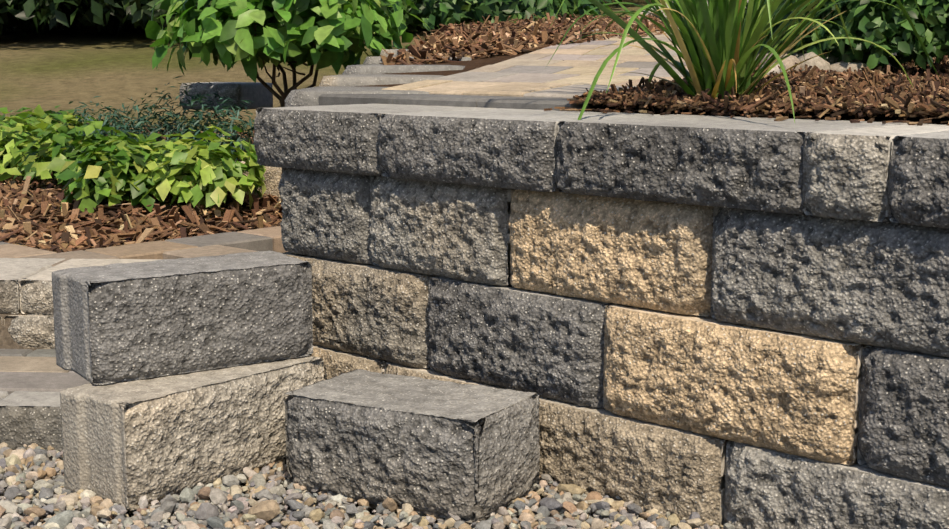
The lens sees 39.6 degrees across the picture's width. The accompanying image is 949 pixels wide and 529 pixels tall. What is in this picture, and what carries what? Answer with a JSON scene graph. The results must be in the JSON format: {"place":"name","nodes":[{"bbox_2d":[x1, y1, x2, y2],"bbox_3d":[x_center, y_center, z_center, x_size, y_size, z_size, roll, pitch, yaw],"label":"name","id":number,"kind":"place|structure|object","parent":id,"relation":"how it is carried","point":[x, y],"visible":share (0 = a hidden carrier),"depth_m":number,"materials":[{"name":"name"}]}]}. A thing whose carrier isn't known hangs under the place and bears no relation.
{"place":"outdoors","nodes":[
{"label":"outdoors","id":0,"kind":"place"},
{"bbox_2d":[0,0,948,528],"bbox_3d":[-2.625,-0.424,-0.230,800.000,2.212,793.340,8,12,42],"label":"terrain","id":1,"kind":"structure","parent":0,"point":[62,68],"depth_m":8.27,"materials":[{"name":"green plant"}]},
{"bbox_2d":[0,258,163,451],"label":"stone steps","id":2,"kind":"structure","parent":1,"relation":"on","point":[27,418],"depth_m":2.43,"materials":[{"name":"concrete"}]},
{"bbox_2d":[0,226,288,393],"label":"patio pavers","id":3,"kind":"object","parent":1,"relation":"on","point":[38,370],"visible":0.19,"depth_m":2.77,"materials":[{"name":"concrete"}]},
{"bbox_2d":[0,0,431,35],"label":"tree line","id":4,"kind":"object","parent":1,"relation":"on","point":[105,16],"depth_m":10.38,"materials":[{"name":"green plant"}]},
{"bbox_2d":[180,82,281,200],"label":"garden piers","id":5,"kind":"structure","parent":1,"relation":"on","point":[259,94],"depth_m":4.86,"materials":[{"name":"concrete"}]},
{"bbox_2d":[0,442,734,528],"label":"gravel bed","id":6,"kind":"object","parent":1,"relation":"on","point":[26,502],"visible":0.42,"depth_m":1.76,"materials":[{"name":"grey gravel"}]},
{"bbox_2d":[60,356,323,510],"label":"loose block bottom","id":7,"kind":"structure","parent":6,"relation":"on","point":[128,444],"depth_m":1.83,"materials":[{"name":"beige concrete"}]},
{"bbox_2d":[52,250,312,384],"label":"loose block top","id":8,"kind":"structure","parent":7,"relation":"on","point":[117,322],"depth_m":1.91,"materials":[{"name":"grey concrete"}]},
{"bbox_2d":[284,369,540,522],"bbox_3d":[-0.093,0.248,1.842,0.335,0.138,0.194,4,10,31],"label":"loose block","id":9,"kind":"object","parent":6,"relation":"on","point":[469,453],"depth_m":1.77,"materials":[{"name":"grey concrete"}]},
{"bbox_2d":[0,7,743,252],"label":"mulch bed","id":10,"kind":"object","parent":1,"relation":"on","point":[72,229],"visible":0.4,"depth_m":3.36,"materials":[{"name":"brown wood"}]},
{"bbox_2d":[0,76,266,212],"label":"ground cover","id":11,"kind":"object","parent":10,"relation":"on","point":[88,167],"depth_m":3.41,"materials":[{"name":"green plant"}]},
{"bbox_2d":[285,49,471,106],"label":"steps","id":12,"kind":"structure","parent":1,"relation":"on","point":[353,79],"depth_m":2.92,"materials":[{"name":"concrete"}]},
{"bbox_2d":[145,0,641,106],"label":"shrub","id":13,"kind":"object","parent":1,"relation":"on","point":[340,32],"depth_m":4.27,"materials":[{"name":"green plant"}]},
{"bbox_2d":[253,104,948,528],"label":"retaining wall","id":14,"kind":"structure","parent":1,"relation":"on","point":[735,322],"depth_m":1.73,"materials":[{"name":"concrete"}]},
{"bbox_2d":[546,0,941,121],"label":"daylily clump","id":15,"kind":"object","parent":1,"relation":"on","point":[718,52],"visible":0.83,"depth_m":2.00,"materials":[{"name":"green plant"}]},
{"bbox_2d":[544,55,948,125],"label":"bed mulch","id":16,"kind":"object","parent":1,"relation":"on","point":[885,90],"visible":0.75,"depth_m":2.02,"materials":[{"name":"brown wood"}]},
{"bbox_2d":[755,47,896,76],"bbox_3d":[0.968,-0.563,3.338,0.300,0.179,2.084,4,10,23],"label":"border rock","id":17,"kind":"object","parent":16,"relation":"on","point":[830,62],"visible":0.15,"depth_m":2.48,"materials":[{"name":"beige stone"}]},
{"bbox_2d":[741,0,948,69],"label":"box shrub","id":18,"kind":"object","parent":1,"relation":"on","point":[887,27],"visible":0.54,"depth_m":2.46,"materials":[{"name":"green plant"}]},
{"bbox_2d":[319,0,747,110],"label":"garden path","id":19,"kind":"structure","parent":0,"point":[531,80],"depth_m":2.67,"materials":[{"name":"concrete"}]}
]}

